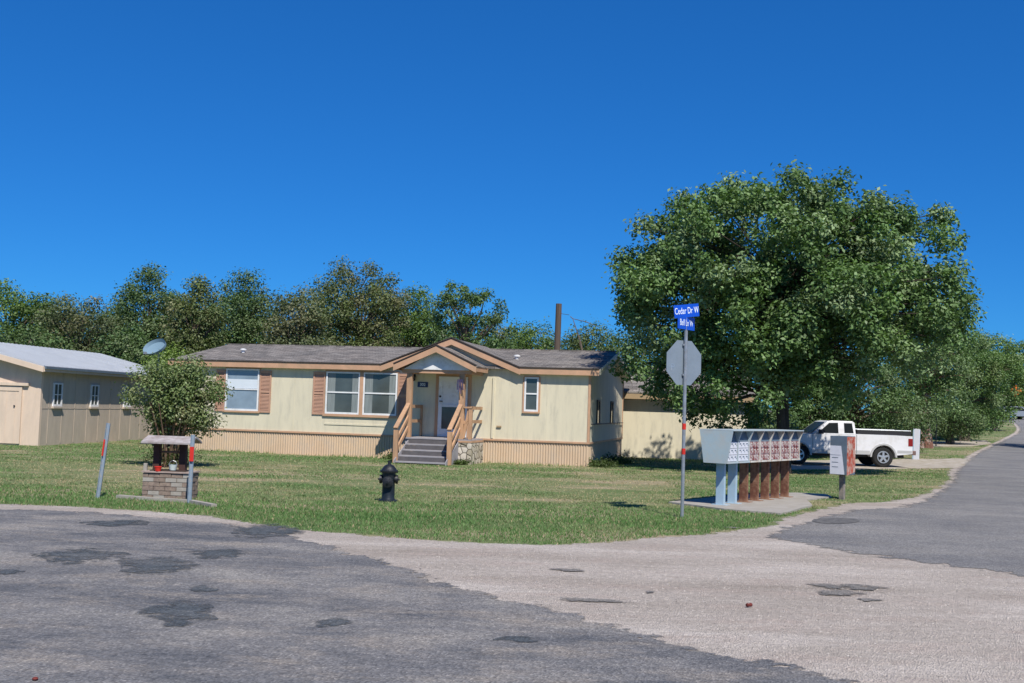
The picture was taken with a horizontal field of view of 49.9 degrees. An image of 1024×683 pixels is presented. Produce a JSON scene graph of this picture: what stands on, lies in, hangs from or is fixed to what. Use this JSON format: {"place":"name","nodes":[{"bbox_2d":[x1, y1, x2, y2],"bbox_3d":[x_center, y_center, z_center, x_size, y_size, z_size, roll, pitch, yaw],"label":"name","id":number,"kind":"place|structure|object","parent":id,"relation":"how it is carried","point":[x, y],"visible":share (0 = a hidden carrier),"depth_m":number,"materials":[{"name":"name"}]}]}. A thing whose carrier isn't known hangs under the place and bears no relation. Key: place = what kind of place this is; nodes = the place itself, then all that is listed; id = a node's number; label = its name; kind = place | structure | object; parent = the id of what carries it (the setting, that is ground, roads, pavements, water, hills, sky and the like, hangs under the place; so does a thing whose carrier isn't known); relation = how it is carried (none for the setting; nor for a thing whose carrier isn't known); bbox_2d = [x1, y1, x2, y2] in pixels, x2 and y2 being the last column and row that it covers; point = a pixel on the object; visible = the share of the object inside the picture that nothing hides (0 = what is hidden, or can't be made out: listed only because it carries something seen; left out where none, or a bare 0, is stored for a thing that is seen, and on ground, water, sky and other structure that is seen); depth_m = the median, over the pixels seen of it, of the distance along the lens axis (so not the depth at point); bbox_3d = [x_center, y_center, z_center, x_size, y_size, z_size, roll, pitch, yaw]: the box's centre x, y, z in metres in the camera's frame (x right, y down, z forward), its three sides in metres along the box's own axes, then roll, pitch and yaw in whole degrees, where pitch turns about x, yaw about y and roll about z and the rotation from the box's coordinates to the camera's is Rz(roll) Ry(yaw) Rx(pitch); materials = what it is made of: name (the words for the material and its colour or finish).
{"place":"outdoors","nodes":[
{"label":"outdoors","id":0,"kind":"place"},
{"bbox_2d":[0,509,860,682],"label":"road","id":1,"kind":"structure","parent":0,"point":[272,600],"depth_m":8.58,"materials":[{"name":"asphalt"}]},
{"bbox_2d":[0,569,22,573],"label":"asphalt patch","id":2,"kind":"object","parent":1,"relation":"on","point":[7,571],"visible":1,"depth_m":10.68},
{"bbox_2d":[31,548,130,563],"bbox_3d":[-4.687,2.314,11.899,1.072,0.001,1.049,-1,-4,35],"label":"asphalt patch","id":3,"kind":"object","parent":1,"relation":"on","point":[76,556],"visible":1,"depth_m":11.91,"materials":[{"name":"asphalt"}]},
{"bbox_2d":[82,520,148,525],"bbox_3d":[-5.387,2.479,15.027,0.903,0.001,0.800,5,-5,-40],"label":"asphalt patch","id":4,"kind":"object","parent":1,"relation":"on","point":[115,523],"visible":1,"depth_m":15.04,"materials":[{"name":"asphalt"}]},
{"bbox_2d":[118,556,198,574],"bbox_3d":[-3.658,2.314,11.399,0.836,0.001,1.406,3,-4,-23],"label":"asphalt patch","id":5,"kind":"object","parent":1,"relation":"on","point":[154,565],"visible":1,"depth_m":11.37,"materials":[{"name":"asphalt"}]},
{"bbox_2d":[139,600,217,625],"bbox_3d":[-2.691,2.197,8.963,0.708,0.001,1.163,5,-4,-39],"label":"asphalt patch","id":6,"kind":"object","parent":1,"relation":"on","point":[178,609],"visible":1,"depth_m":8.91,"materials":[{"name":"asphalt"}]},
{"bbox_2d":[191,585,217,591],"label":"asphalt patch","id":7,"kind":"object","parent":1,"relation":"on","point":[203,588],"visible":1,"depth_m":10.03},
{"bbox_2d":[189,549,242,558],"bbox_3d":[-3.287,2.387,12.384,0.702,0.001,0.727,4,-4,-36],"label":"asphalt patch","id":8,"kind":"object","parent":1,"relation":"on","point":[207,554],"visible":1,"depth_m":12.35,"materials":[{"name":"asphalt"}]},
{"bbox_2d":[232,523,303,538],"bbox_3d":[-3.250,2.526,14.704,1.020,0.001,1.813,2,-3,0],"label":"asphalt patch","id":9,"kind":"object","parent":1,"relation":"on","point":[265,531],"visible":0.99,"depth_m":14.64,"materials":[{"name":"asphalt"}]},
{"bbox_2d":[317,618,352,626],"bbox_3d":[-1.435,2.224,8.719,0.373,0.001,0.342,4,-4,-30],"label":"asphalt patch","id":10,"kind":"object","parent":1,"relation":"on","point":[333,622],"visible":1,"depth_m":8.71,"materials":[{"name":"asphalt"}]},
{"bbox_2d":[493,636,535,642],"bbox_3d":[0.042,2.244,8.293,0.375,0.001,0.261,2,-3,0],"label":"asphalt patch","id":11,"kind":"object","parent":1,"relation":"on","point":[521,639],"visible":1,"depth_m":8.30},
{"bbox_2d":[0,417,1023,682],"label":"gravel road shoulder","id":12,"kind":"object","parent":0,"point":[932,649],"visible":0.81,"depth_m":10.84},
{"bbox_2d":[59,507,1023,682],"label":"loose gravel","id":13,"kind":"structure","parent":12,"relation":"on","point":[756,601],"depth_m":10.46,"materials":[{"name":"gravel"}]},
{"bbox_2d":[549,568,583,570],"bbox_3d":[0.600,2.483,11.975,0.456,0.001,0.251,2,-3,0],"label":"tar stain","id":14,"kind":"object","parent":12,"relation":"on","point":[573,569],"visible":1,"depth_m":11.98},
{"bbox_2d":[561,597,624,601],"bbox_3d":[0.793,2.378,10.134,0.769,0.001,0.244,2,-3,0],"label":"tar stain","id":15,"kind":"object","parent":12,"relation":"on","point":[587,599],"visible":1,"depth_m":10.11,"materials":[{"name":"asphalt"}]},
{"bbox_2d":[818,590,865,594],"bbox_3d":[3.285,2.508,10.992,0.542,0.001,0.354,3,-4,-13],"label":"tar stain","id":16,"kind":"object","parent":12,"relation":"on","point":[839,592],"visible":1,"depth_m":10.98,"materials":[{"name":"asphalt"}]},
{"bbox_2d":[805,583,888,589],"bbox_3d":[3.468,2.537,11.387,0.935,0.001,0.430,2,-3,0],"label":"tar stain","id":17,"kind":"object","parent":12,"relation":"on","point":[852,586],"visible":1,"depth_m":11.41,"materials":[{"name":"asphalt"}]},
{"bbox_2d":[857,598,881,600],"bbox_3d":[3.470,2.492,10.624,0.240,0.001,0.170,3,-4,-13],"label":"tar stain","id":18,"kind":"object","parent":12,"relation":"on","point":[866,599],"visible":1,"depth_m":10.63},
{"bbox_2d":[0,413,1023,544],"bbox_3d":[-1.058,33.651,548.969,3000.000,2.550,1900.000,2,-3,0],"label":"ground","id":19,"kind":"structure","parent":0,"point":[360,480],"depth_m":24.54,"materials":[{"name":"plant"}]},
{"bbox_2d":[0,278,70,344],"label":"backyard tree","id":20,"kind":"object","parent":19,"relation":"on","point":[20,309],"visible":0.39,"depth_m":57.43,"materials":[{"name":"green plant"}]},
{"bbox_2d":[0,320,76,349],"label":"backyard tree","id":21,"kind":"object","parent":19,"relation":"on","point":[31,335],"visible":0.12,"depth_m":51.62,"materials":[{"name":"green plant"}]},
{"bbox_2d":[14,302,86,338],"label":"backyard tree","id":22,"kind":"object","parent":19,"relation":"on","point":[44,322],"visible":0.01,"depth_m":69.40,"materials":[{"name":"green plant"}]},
{"bbox_2d":[16,290,130,352],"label":"backyard tree","id":23,"kind":"object","parent":19,"relation":"on","point":[78,320],"visible":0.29,"depth_m":55.28,"materials":[{"name":"green plant"}]},
{"bbox_2d":[0,342,162,445],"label":"neighbour house","id":24,"kind":"structure","parent":19,"relation":"on","point":[52,396],"depth_m":38.77,"materials":[{"name":"beige"}]},
{"bbox_2d":[0,386,22,443],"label":"garage door","id":25,"kind":"structure","parent":24,"relation":"in","point":[10,396],"depth_m":36.73,"materials":[{"name":"metal"}]},
{"bbox_2d":[51,383,63,407],"bbox_3d":[-15.593,1.862,37.797,0.090,0.870,0.680,1,-3,6],"label":"window","id":26,"kind":"structure","parent":24,"relation":"in","point":[57,397],"depth_m":37.78,"materials":[{"name":"glass"}]},
{"bbox_2d":[89,385,99,408],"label":"window","id":27,"kind":"structure","parent":24,"relation":"in","point":[94,389],"depth_m":40.42,"materials":[{"name":"glass"}]},
{"bbox_2d":[122,386,131,408],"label":"window","id":28,"kind":"structure","parent":24,"relation":"in","point":[124,407],"depth_m":43.05,"materials":[{"name":"white paint"}]},
{"bbox_2d":[96,423,110,497],"bbox_3d":[-6.981,2.080,18.760,0.066,1.380,0.040,7,-3,0],"label":"marker post","id":29,"kind":"object","parent":19,"relation":"on","point":[102,463],"visible":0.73,"depth_m":18.76,"materials":[{"name":"grey metal"}]},
{"bbox_2d":[76,302,141,352],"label":"backyard tree","id":30,"kind":"object","parent":19,"relation":"on","point":[107,309],"depth_m":69.68,"materials":[{"name":"green plant"}]},
{"bbox_2d":[89,315,167,365],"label":"backyard tree","id":31,"kind":"object","parent":19,"relation":"on","point":[129,354],"visible":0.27,"depth_m":51.56,"materials":[{"name":"green plant"}]},
{"bbox_2d":[142,463,147,494],"bbox_3d":[-6.349,2.405,19.023,0.060,0.600,0.060,2,-3,0],"label":"stake","id":32,"kind":"object","parent":19,"relation":"on","point":[145,466],"visible":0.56,"depth_m":19.01,"materials":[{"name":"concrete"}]},
{"bbox_2d":[107,263,184,365],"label":"backyard tree","id":33,"kind":"object","parent":19,"relation":"on","point":[133,298],"visible":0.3,"depth_m":59.29,"materials":[{"name":"green plant"}]},
{"bbox_2d":[143,339,165,446],"bbox_3d":[-12.545,1.780,38.361,0.800,3.793,0.610,2,-4,-11],"label":"satellite dish","id":34,"kind":"object","parent":19,"relation":"on","point":[154,346],"visible":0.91,"depth_m":38.58,"materials":[{"name":"metal"}]},
{"bbox_2d":[137,340,189,371],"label":"backyard tree","id":35,"kind":"object","parent":19,"relation":"on","point":[173,353],"visible":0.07,"depth_m":46.94,"materials":[{"name":"green plant"}]},
{"bbox_2d":[116,495,216,506],"bbox_3d":[-5.708,2.668,18.404,2.272,0.070,0.360,0,-4,30],"label":"concrete edging","id":36,"kind":"object","parent":19,"relation":"on","point":[197,502],"visible":0.64,"depth_m":18.45,"materials":[{"name":"concrete"}]},
{"bbox_2d":[141,435,201,498],"bbox_3d":[-5.932,2.183,19.125,0.860,1.080,0.620,2,-3,3],"label":"wishing well","id":37,"kind":"object","parent":19,"relation":"on","point":[165,483],"visible":0.84,"depth_m":18.88,"materials":[{"name":"brick"}]},
{"bbox_2d":[154,466,161,470],"bbox_3d":[-6.082,2.186,18.898,0.128,0.085,0.125,2,-3,0],"label":"flower pot","id":38,"kind":"object","parent":37,"relation":"on","point":[157,468],"visible":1,"depth_m":18.85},
{"bbox_2d":[169,460,176,470],"bbox_3d":[-5.861,2.141,19.017,0.150,0.174,0.146,2,-3,0],"label":"bucket","id":39,"kind":"object","parent":37,"relation":"on","point":[172,467],"visible":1,"depth_m":18.97,"materials":[{"name":"metal"}]},
{"bbox_2d":[111,339,234,466],"bbox_3d":[-8.565,1.606,27.880,3.229,3.354,2.452,2,-3,0],"label":"crape myrtle shrub","id":40,"kind":"object","parent":19,"relation":"on","point":[174,399],"visible":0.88,"depth_m":27.49,"materials":[{"name":"green plant"}]},
{"bbox_2d":[147,293,209,345],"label":"backyard tree","id":41,"kind":"object","parent":19,"relation":"on","point":[175,319],"visible":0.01,"depth_m":69.75,"materials":[{"name":"green plant"}]},
{"bbox_2d":[187,435,194,502],"bbox_3d":[-5.338,2.171,18.290,0.068,1.240,0.040,2,-3,0],"label":"marker post","id":42,"kind":"object","parent":19,"relation":"on","point":[191,464],"visible":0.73,"depth_m":18.29,"materials":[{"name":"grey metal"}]},
{"bbox_2d":[158,270,230,355],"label":"backyard tree","id":43,"kind":"object","parent":19,"relation":"on","point":[190,315],"visible":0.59,"depth_m":55.72,"materials":[{"name":"green plant"}]},
{"bbox_2d":[188,293,261,353],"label":"backyard tree","id":44,"kind":"object","parent":19,"relation":"on","point":[224,316],"depth_m":69.38,"materials":[{"name":"green plant"}]},
{"bbox_2d":[204,267,278,348],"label":"backyard tree","id":45,"kind":"object","parent":19,"relation":"on","point":[243,326],"visible":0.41,"depth_m":60.65,"materials":[{"name":"green plant"}]},
{"bbox_2d":[225,298,293,343],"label":"backyard tree","id":46,"kind":"object","parent":19,"relation":"on","point":[272,315],"visible":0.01,"depth_m":69.76,"materials":[{"name":"green plant"}]},
{"bbox_2d":[251,281,343,345],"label":"backyard tree","id":47,"kind":"object","parent":19,"relation":"on","point":[297,331],"visible":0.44,"depth_m":55.56,"materials":[{"name":"green plant"}]},
{"bbox_2d":[293,294,356,341],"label":"backyard tree","id":48,"kind":"object","parent":19,"relation":"on","point":[332,317],"visible":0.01,"depth_m":69.60,"materials":[{"name":"green plant"}]},
{"bbox_2d":[308,255,415,346],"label":"backyard tree","id":49,"kind":"object","parent":19,"relation":"on","point":[345,324],"visible":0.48,"depth_m":59.52,"materials":[{"name":"green plant"}]},
{"bbox_2d":[377,449,399,458],"bbox_3d":[-3.700,3.600,35.129,1.467,0.357,1.118,2,-3,0],"label":"weed clump","id":50,"kind":"object","parent":19,"relation":"on","point":[389,456],"visible":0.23,"depth_m":34.96,"materials":[{"name":"green plant"}]},
{"bbox_2d":[378,461,399,501],"bbox_3d":[-2.234,2.522,19.822,0.365,0.720,0.383,0,-4,31],"label":"fire hydrant","id":51,"kind":"object","parent":19,"relation":"on","point":[388,478],"visible":1,"depth_m":19.74,"materials":[{"name":"metal"}]},
{"bbox_2d":[360,293,424,345],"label":"backyard tree","id":52,"kind":"object","parent":19,"relation":"on","point":[387,318],"visible":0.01,"depth_m":69.62,"materials":[{"name":"green plant"}]},
{"bbox_2d":[168,337,631,466],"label":"manufactured house","id":53,"kind":"structure","parent":19,"relation":"on","point":[514,406],"depth_m":35.68,"materials":[{"name":"yellow"}]},
{"bbox_2d":[224,368,259,410],"bbox_3d":[-9.035,1.614,36.846,1.210,1.400,0.050,1,-4,13],"label":"window","id":54,"kind":"structure","parent":53,"relation":"in","point":[246,382],"depth_m":36.84,"materials":[{"name":"glass"}]},
{"bbox_2d":[325,371,359,414],"bbox_3d":[-5.543,1.685,36.041,1.180,1.380,0.050,1,-4,13],"label":"window","id":55,"kind":"structure","parent":53,"relation":"in","point":[342,388],"depth_m":36.05,"materials":[{"name":"glass"}]},
{"bbox_2d":[362,372,397,415],"bbox_3d":[-4.291,1.707,35.755,1.160,1.380,0.050,1,-4,13],"label":"window","id":56,"kind":"structure","parent":53,"relation":"in","point":[379,389],"depth_m":35.75,"materials":[{"name":"glass"}]},
{"bbox_2d":[437,376,467,436],"bbox_3d":[-1.902,2.085,35.129,0.960,1.920,0.128,1,-4,13],"label":"door","id":57,"kind":"structure","parent":53,"relation":"in","point":[448,398],"depth_m":35.20,"materials":[{"name":"white paint"}]},
{"bbox_2d":[457,377,464,393],"bbox_3d":[-1.556,1.323,33.523,0.266,0.551,0.055,1,-4,13],"label":"hanging ornament","id":58,"kind":"object","parent":53,"relation":"hanging from","point":[459,380],"visible":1,"depth_m":33.53,"materials":[{"name":"metal"}]},
{"bbox_2d":[524,377,538,411],"bbox_3d":[0.607,1.663,34.635,0.450,1.080,0.050,1,-4,13],"label":"window","id":59,"kind":"structure","parent":53,"relation":"in","point":[531,389],"depth_m":34.64,"materials":[{"name":"glass"}]},
{"bbox_2d":[596,400,600,424],"bbox_3d":[2.819,2.311,35.908,0.040,0.800,0.600,1,-4,13],"label":"window","id":60,"kind":"structure","parent":53,"relation":"in","point":[598,401],"depth_m":35.91,"materials":[{"name":"glass"}]},
{"bbox_2d":[610,401,613,422],"bbox_3d":[3.544,2.525,39.069,0.040,0.800,0.600,1,-4,13],"label":"window","id":61,"kind":"structure","parent":53,"relation":"in","point":[611,402],"depth_m":39.01,"materials":[{"name":"glass"}]},
{"bbox_2d":[388,281,443,346],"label":"backyard tree","id":62,"kind":"object","parent":19,"relation":"on","point":[413,335],"visible":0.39,"depth_m":63.68,"materials":[{"name":"green plant"}]},
{"bbox_2d":[404,308,479,346],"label":"backyard tree","id":63,"kind":"object","parent":19,"relation":"on","point":[451,315],"visible":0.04,"depth_m":69.61,"materials":[{"name":"green plant"}]},
{"bbox_2d":[453,458,473,464],"bbox_3d":[-1.506,3.619,33.211,0.935,0.231,0.719,3,-4,-24],"label":"weed clump","id":64,"kind":"object","parent":19,"relation":"on","point":[460,462],"visible":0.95,"depth_m":33.07,"materials":[{"name":"green plant"}]},
{"bbox_2d":[422,279,522,348],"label":"backyard tree","id":65,"kind":"object","parent":19,"relation":"on","point":[464,323],"visible":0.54,"depth_m":56.48,"materials":[{"name":"green plant"}]},
{"bbox_2d":[474,324,533,347],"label":"backyard tree","id":66,"kind":"object","parent":19,"relation":"on","point":[501,332],"visible":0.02,"depth_m":69.60,"materials":[{"name":"green plant"}]},
{"bbox_2d":[500,316,554,349],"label":"backyard tree","id":67,"kind":"object","parent":19,"relation":"on","point":[522,339],"visible":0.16,"depth_m":63.76,"materials":[{"name":"green plant"}]},
{"bbox_2d":[554,303,567,349],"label":"utility pole","id":68,"kind":"object","parent":19,"relation":"on","point":[557,341],"visible":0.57,"depth_m":50.53,"materials":[{"name":"brown wood"}]},
{"bbox_2d":[535,331,590,349],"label":"backyard tree","id":69,"kind":"object","parent":19,"relation":"on","point":[552,342],"visible":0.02,"depth_m":69.51,"materials":[{"name":"green plant"}]},
{"bbox_2d":[570,316,596,349],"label":"dead branch","id":70,"kind":"object","parent":19,"relation":"on","point":[577,331],"visible":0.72,"depth_m":51.62,"materials":[{"name":"wood"}]},
{"bbox_2d":[553,314,622,358],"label":"backyard tree","id":71,"kind":"object","parent":19,"relation":"on","point":[586,341],"visible":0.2,"depth_m":61.79,"materials":[{"name":"green plant"}]},
{"bbox_2d":[576,455,633,467],"bbox_3d":[2.854,3.733,34.303,2.020,0.399,1.284,2,-3,0],"label":"weed clump","id":72,"kind":"object","parent":19,"relation":"on","point":[601,463],"visible":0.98,"depth_m":34.20,"materials":[{"name":"green plant"}]},
{"bbox_2d":[602,450,650,463],"bbox_3d":[3.514,3.872,37.008,2.236,0.487,1.530,2,-3,0],"label":"weed clump","id":73,"kind":"object","parent":19,"relation":"on","point":[622,460],"visible":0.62,"depth_m":36.76,"materials":[{"name":"green plant"}]},
{"bbox_2d":[598,326,662,366],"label":"backyard tree","id":74,"kind":"object","parent":19,"relation":"on","point":[643,355],"visible":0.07,"depth_m":65.77,"materials":[{"name":"green plant"}]},
{"bbox_2d":[666,303,700,517],"bbox_3d":[2.923,1.198,18.641,0.752,3.742,0.157,4,-4,-37],"label":"street sign post","id":75,"kind":"object","parent":19,"relation":"on","point":[683,364],"visible":1,"depth_m":18.67,"materials":[{"name":"metal"}]},
{"bbox_2d":[621,366,754,459],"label":"outbuilding","id":76,"kind":"structure","parent":19,"relation":"on","point":[650,430],"depth_m":42.47,"materials":[{"name":"yellow"}]},
{"bbox_2d":[668,492,831,514],"bbox_3d":[5.242,3.321,22.648,2.392,0.135,5.722,0,-4,31],"label":"concrete pad","id":77,"kind":"object","parent":19,"relation":"on","point":[796,502],"visible":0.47,"depth_m":21.36,"materials":[{"name":"concrete"}]},
{"bbox_2d":[699,429,744,505],"bbox_3d":[4.007,2.417,21.032,0.705,1.468,0.535,-1,-4,36],"label":"cluster mailbox","id":78,"kind":"object","parent":77,"relation":"on","point":[720,448],"visible":0.88,"depth_m":20.93,"materials":[{"name":"grey metal"}]},
{"bbox_2d":[725,429,753,503],"bbox_3d":[4.298,2.453,21.482,0.655,1.468,0.535,-1,-4,36],"label":"cluster mailbox","id":79,"kind":"object","parent":77,"relation":"on","point":[744,445],"visible":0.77,"depth_m":21.41,"materials":[{"name":"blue metal"}]},
{"bbox_2d":[737,429,764,502],"bbox_3d":[4.610,2.489,21.918,0.655,1.468,0.535,-1,-4,36],"label":"cluster mailbox","id":80,"kind":"object","parent":77,"relation":"on","point":[754,449],"visible":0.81,"depth_m":21.85,"materials":[{"name":"brown metal"}]},
{"bbox_2d":[748,429,774,500],"bbox_3d":[4.922,2.525,22.354,0.655,1.468,0.535,-1,-4,36],"label":"cluster mailbox","id":81,"kind":"object","parent":77,"relation":"on","point":[765,447],"visible":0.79,"depth_m":22.29,"materials":[{"name":"red paint"}]},
{"bbox_2d":[758,429,784,499],"bbox_3d":[5.233,2.561,22.790,0.655,1.468,0.535,-1,-4,36],"label":"cluster mailbox","id":82,"kind":"object","parent":77,"relation":"on","point":[775,456],"visible":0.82,"depth_m":22.73,"materials":[{"name":"red paint"}]},
{"bbox_2d":[767,429,794,498],"bbox_3d":[5.545,2.598,23.225,0.655,1.468,0.535,-1,-4,36],"label":"cluster mailbox","id":83,"kind":"object","parent":77,"relation":"on","point":[785,456],"visible":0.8,"depth_m":23.16,"materials":[{"name":"red paint"}]},
{"bbox_2d":[775,429,803,496],"bbox_3d":[5.856,2.634,23.661,0.655,1.468,0.535,-1,-4,36],"label":"cluster mailbox","id":84,"kind":"object","parent":77,"relation":"on","point":[794,455],"visible":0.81,"depth_m":23.59,"materials":[{"name":"red paint"}]},
{"bbox_2d":[735,383,800,429],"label":"bush","id":85,"kind":"object","parent":19,"relation":"on","point":[792,418],"visible":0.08,"depth_m":42.63,"materials":[{"name":"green plant"}]},
{"bbox_2d":[601,155,987,473],"bbox_3d":[8.697,-0.591,34.288,12.102,9.613,8.191,2,-3,0],"label":"oak tree","id":86,"kind":"object","parent":19,"relation":"on","point":[811,307],"visible":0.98,"depth_m":32.67,"materials":[{"name":"green plant"}]},
{"bbox_2d":[768,381,846,457],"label":"bush","id":87,"kind":"object","parent":19,"relation":"on","point":[803,423],"visible":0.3,"depth_m":45.80,"materials":[{"name":"green plant"}]},
{"bbox_2d":[830,436,855,499],"bbox_3d":[7.159,2.759,23.829,0.386,1.420,0.449,-1,-5,40],"label":"parcel locker","id":88,"kind":"object","parent":19,"relation":"on","point":[842,456],"visible":0.98,"depth_m":23.71,"materials":[{"name":"grey metal"}]},
{"bbox_2d":[790,354,928,457],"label":"backyard tree","id":89,"kind":"object","parent":19,"relation":"on","point":[859,416],"visible":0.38,"depth_m":46.25,"materials":[{"name":"green plant"}]},
{"bbox_2d":[864,389,948,450],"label":"bush","id":90,"kind":"object","parent":19,"relation":"on","point":[920,422],"visible":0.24,"depth_m":51.25,"materials":[{"name":"green plant"}]},
{"bbox_2d":[872,311,983,448],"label":"backyard tree","id":91,"kind":"object","parent":19,"relation":"on","point":[931,386],"visible":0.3,"depth_m":56.05,"materials":[{"name":"green plant"}]},
{"bbox_2d":[929,397,993,443],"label":"bush","id":92,"kind":"object","parent":19,"relation":"on","point":[951,429],"visible":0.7,"depth_m":61.10,"materials":[{"name":"green plant"}]},
{"bbox_2d":[929,326,1013,440],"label":"backyard tree","id":93,"kind":"object","parent":19,"relation":"on","point":[990,359],"visible":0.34,"depth_m":64.95,"materials":[{"name":"green plant"}]},
{"bbox_2d":[956,333,1023,430],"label":"backyard tree","id":94,"kind":"object","parent":19,"relation":"on","point":[1018,377],"visible":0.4,"depth_m":83.19,"materials":[{"name":"green plant"}]},
{"bbox_2d":[996,341,1023,407],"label":"backyard tree","id":95,"kind":"object","parent":19,"relation":"on","point":[1021,347],"visible":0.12,"depth_m":135.69,"materials":[{"name":"green plant"}]},
{"bbox_2d":[0,0,1023,416],"label":"sky","id":96,"kind":"structure","parent":0,"point":[502,146],"materials":[{"name":"blue"}]},
{"bbox_2d":[770,458,968,469],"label":"driveway","id":97,"kind":"structure","parent":0,"point":[896,463],"depth_m":43.16,"materials":[{"name":"concrete"}]},
{"bbox_2d":[791,420,915,466],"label":"pickup truck","id":98,"kind":"object","parent":97,"relation":"on","point":[881,447],"visible":0.62,"depth_m":40.40,"materials":[{"name":"white paint"}]},
{"bbox_2d":[912,429,919,459],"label":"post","id":99,"kind":"object","parent":97,"relation":"on","point":[916,440],"visible":0.77,"depth_m":47.42,"materials":[{"name":"wood"}]},
{"bbox_2d":[764,410,1023,575],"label":"side road","id":100,"kind":"structure","parent":0,"point":[973,517],"depth_m":18.30,"materials":[{"name":"asphalt"}]},
{"bbox_2d":[812,518,859,523],"bbox_3d":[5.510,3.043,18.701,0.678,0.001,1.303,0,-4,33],"label":"manhole cover","id":101,"kind":"object","parent":100,"relation":"on","point":[835,520],"visible":1,"depth_m":18.67,"materials":[{"name":"metal"}]},
{"bbox_2d":[1003,406,1023,418],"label":"parked car","id":102,"kind":"object","parent":100,"relation":"on","point":[1020,414],"visible":0.3,"depth_m":118.90,"materials":[{"name":"silver metal"}]},
{"bbox_2d":[933,440,990,445],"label":"driveway","id":103,"kind":"structure","parent":0,"point":[963,443],"depth_m":62.73,"materials":[{"name":"concrete"}]},
{"bbox_2d":[935,411,936,445],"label":"thin pole","id":104,"kind":"object","parent":103,"relation":"on","point":[936,433],"visible":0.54,"depth_m":59.13,"materials":[{"name":"metal"}]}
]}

